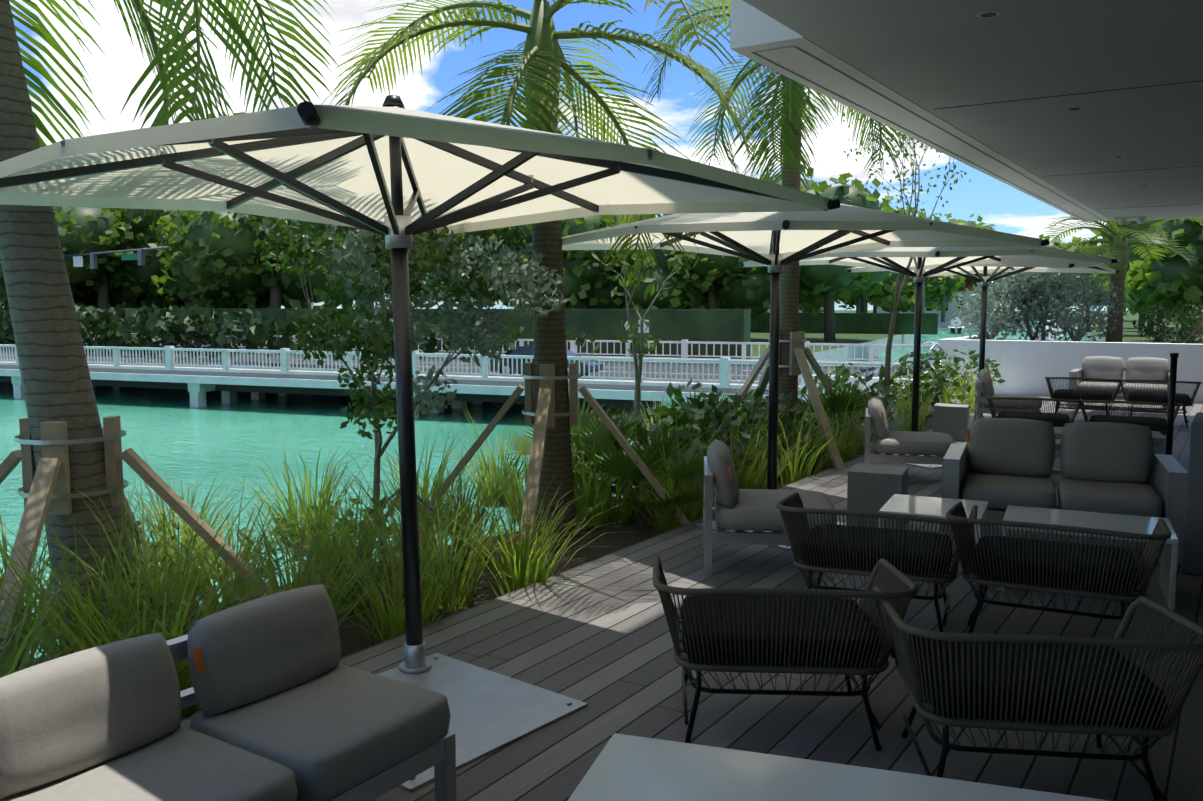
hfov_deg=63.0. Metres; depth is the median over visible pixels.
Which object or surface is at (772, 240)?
umbrella
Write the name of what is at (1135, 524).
white table
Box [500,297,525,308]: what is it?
lawn tree
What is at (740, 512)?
lounge chair
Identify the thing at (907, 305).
lawn tree
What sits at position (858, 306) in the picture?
tree
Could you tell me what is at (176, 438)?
canal water
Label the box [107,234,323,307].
tree
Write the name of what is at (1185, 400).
rope chair
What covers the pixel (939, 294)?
lawn tree
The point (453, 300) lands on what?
lawn tree
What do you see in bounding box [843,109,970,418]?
sparse tree
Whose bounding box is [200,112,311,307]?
tree
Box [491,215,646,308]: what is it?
park tree
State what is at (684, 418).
clusia shrubs
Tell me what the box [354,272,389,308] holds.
park tree
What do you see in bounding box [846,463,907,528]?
cube table
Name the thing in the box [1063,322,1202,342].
bank ground
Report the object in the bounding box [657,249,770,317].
park tree
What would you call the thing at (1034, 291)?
tree
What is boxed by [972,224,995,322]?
tree
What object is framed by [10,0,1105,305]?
sky
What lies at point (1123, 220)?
security camera dome
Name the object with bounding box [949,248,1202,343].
hedge
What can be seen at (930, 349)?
stair handrail
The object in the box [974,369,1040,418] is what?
lounge chair
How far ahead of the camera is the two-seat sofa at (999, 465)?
7.02 m
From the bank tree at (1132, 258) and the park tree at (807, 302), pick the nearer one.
the bank tree at (1132, 258)
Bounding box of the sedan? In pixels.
[488,345,602,376]
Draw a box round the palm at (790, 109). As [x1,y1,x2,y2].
[637,0,914,468]
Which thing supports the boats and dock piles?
on the canal water
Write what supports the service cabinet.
on the terrace deck
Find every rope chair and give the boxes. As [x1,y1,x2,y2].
[653,555,917,750]
[776,492,977,631]
[872,586,1202,800]
[945,501,1171,660]
[986,396,1080,438]
[1045,377,1120,414]
[1079,399,1181,435]
[1121,379,1201,427]
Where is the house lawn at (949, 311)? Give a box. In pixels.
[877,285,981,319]
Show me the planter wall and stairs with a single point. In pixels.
(1031, 365)
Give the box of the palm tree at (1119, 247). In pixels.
[1042,216,1202,341]
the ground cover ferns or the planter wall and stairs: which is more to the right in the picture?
the planter wall and stairs
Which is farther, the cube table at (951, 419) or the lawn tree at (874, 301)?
the lawn tree at (874, 301)
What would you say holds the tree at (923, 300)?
on the island ground at (907, 339)
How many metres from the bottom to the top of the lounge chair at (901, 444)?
0.778 m
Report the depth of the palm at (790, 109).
10.81 m
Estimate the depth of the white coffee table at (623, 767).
2.65 m
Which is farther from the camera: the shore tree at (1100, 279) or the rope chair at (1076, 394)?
the shore tree at (1100, 279)
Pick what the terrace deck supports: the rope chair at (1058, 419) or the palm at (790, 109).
the rope chair at (1058, 419)
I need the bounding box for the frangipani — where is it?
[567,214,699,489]
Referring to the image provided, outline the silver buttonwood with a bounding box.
[249,216,569,584]
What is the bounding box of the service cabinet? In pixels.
[1183,412,1202,574]
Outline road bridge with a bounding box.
[0,333,936,417]
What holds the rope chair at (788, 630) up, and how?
on the terrace deck
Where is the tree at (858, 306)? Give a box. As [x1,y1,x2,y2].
[856,210,880,312]
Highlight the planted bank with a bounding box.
[27,410,970,718]
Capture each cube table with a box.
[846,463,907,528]
[933,403,969,440]
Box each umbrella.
[0,95,839,791]
[527,204,1049,549]
[738,247,1117,468]
[846,263,1119,417]
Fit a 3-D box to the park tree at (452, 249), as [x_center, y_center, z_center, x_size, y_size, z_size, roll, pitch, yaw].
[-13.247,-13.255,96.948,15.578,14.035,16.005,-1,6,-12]
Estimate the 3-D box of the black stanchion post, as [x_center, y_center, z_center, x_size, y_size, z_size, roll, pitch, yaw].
[5.468,0.154,9.429,0.320,1.220,0.320,4,7,33]
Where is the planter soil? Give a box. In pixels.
[994,339,1201,343]
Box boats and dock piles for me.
[948,319,1063,339]
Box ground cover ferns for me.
[0,494,434,667]
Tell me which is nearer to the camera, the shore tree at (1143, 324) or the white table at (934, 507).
the white table at (934, 507)
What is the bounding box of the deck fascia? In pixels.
[180,412,973,722]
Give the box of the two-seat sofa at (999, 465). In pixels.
[940,418,1187,563]
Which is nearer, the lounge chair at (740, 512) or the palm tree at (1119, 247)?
the lounge chair at (740, 512)
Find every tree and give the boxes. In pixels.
[0,257,120,307]
[0,271,142,307]
[53,206,181,307]
[78,291,268,307]
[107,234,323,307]
[155,210,378,308]
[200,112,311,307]
[230,237,279,295]
[351,235,438,307]
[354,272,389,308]
[410,230,529,305]
[413,295,477,304]
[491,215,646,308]
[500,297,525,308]
[573,214,717,308]
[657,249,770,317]
[704,297,726,308]
[725,188,846,314]
[760,164,896,340]
[799,301,834,312]
[838,294,892,312]
[839,206,928,312]
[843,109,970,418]
[856,210,880,312]
[877,276,915,312]
[911,275,965,321]
[916,212,992,291]
[922,213,942,312]
[972,224,995,322]
[982,272,1015,317]
[988,234,1086,298]
[994,272,1073,340]
[1062,273,1108,322]
[1069,236,1100,305]
[1086,220,1193,341]
[1089,273,1154,335]
[1089,275,1144,327]
[1099,273,1182,341]
[1124,219,1202,342]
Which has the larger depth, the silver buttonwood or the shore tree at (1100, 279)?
the shore tree at (1100, 279)
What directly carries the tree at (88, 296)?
on the island ground at (907, 339)
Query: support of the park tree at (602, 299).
on the island ground at (907, 339)
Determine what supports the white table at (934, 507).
on the terrace deck
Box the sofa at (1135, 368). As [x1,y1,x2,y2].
[1068,356,1177,411]
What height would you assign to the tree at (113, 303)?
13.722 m
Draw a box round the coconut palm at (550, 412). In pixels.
[322,0,778,560]
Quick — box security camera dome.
[1115,216,1146,224]
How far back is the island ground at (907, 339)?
89.34 m
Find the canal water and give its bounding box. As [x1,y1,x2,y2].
[0,306,1129,657]
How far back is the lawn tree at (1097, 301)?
169.68 m
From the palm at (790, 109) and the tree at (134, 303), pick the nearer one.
the palm at (790, 109)
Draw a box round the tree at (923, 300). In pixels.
[922,213,942,312]
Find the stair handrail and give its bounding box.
[836,341,941,395]
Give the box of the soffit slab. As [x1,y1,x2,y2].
[743,0,1202,221]
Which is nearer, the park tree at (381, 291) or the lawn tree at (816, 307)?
the park tree at (381, 291)
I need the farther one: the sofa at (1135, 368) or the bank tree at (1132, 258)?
the bank tree at (1132, 258)
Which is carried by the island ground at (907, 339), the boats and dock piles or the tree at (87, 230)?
the tree at (87, 230)
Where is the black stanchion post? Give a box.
[1165,353,1178,454]
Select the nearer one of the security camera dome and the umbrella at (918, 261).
the umbrella at (918, 261)
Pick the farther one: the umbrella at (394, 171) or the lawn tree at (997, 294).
the lawn tree at (997, 294)
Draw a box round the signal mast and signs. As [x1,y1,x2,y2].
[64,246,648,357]
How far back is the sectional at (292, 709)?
2.87 m
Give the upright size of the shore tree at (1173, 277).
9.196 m
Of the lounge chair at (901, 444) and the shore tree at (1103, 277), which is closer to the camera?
the lounge chair at (901, 444)
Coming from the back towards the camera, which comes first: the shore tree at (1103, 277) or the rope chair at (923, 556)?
the shore tree at (1103, 277)
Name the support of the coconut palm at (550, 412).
on the planted bank
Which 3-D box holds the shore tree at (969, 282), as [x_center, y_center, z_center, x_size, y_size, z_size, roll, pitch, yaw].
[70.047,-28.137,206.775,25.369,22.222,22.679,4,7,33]
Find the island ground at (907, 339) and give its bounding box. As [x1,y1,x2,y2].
[750,333,913,360]
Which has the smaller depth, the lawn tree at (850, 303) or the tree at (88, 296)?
the tree at (88, 296)
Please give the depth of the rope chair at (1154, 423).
10.54 m
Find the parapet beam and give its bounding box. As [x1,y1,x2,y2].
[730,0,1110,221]
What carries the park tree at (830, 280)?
on the island ground at (907, 339)
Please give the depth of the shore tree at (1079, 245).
196.02 m
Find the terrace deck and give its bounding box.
[180,395,1202,800]
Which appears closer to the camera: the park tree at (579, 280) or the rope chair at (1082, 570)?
the rope chair at (1082, 570)
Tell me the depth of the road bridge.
44.19 m
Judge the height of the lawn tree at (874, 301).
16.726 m
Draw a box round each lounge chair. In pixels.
[703,439,836,577]
[864,396,955,472]
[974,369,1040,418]
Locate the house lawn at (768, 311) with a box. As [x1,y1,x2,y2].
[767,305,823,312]
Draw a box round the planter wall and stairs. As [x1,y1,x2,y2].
[800,335,1202,424]
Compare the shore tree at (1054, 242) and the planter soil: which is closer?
the planter soil
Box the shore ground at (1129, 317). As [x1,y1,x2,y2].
[835,310,1177,327]
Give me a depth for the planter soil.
20.73 m
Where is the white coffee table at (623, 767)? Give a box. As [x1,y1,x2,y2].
[568,733,1110,800]
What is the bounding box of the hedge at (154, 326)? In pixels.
[0,302,938,359]
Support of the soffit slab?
attached to the building wall
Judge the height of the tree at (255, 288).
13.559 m
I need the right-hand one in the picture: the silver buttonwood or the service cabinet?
the service cabinet
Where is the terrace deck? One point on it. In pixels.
(596, 635)
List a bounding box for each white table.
[878,494,988,584]
[999,505,1178,609]
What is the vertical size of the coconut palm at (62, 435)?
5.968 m
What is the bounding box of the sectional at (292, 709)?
[0,584,455,800]
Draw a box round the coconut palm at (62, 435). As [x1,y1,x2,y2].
[0,0,345,665]
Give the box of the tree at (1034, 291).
[994,272,1073,340]
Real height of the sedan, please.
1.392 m
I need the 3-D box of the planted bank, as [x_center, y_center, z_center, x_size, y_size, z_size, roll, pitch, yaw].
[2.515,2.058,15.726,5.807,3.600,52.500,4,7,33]
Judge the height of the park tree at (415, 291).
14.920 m
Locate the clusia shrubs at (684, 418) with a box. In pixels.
[571,345,1005,518]
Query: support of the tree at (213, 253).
on the island ground at (907, 339)
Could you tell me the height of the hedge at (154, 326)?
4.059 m
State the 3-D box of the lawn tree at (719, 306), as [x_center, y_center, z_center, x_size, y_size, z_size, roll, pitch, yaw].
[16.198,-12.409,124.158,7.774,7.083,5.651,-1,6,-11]

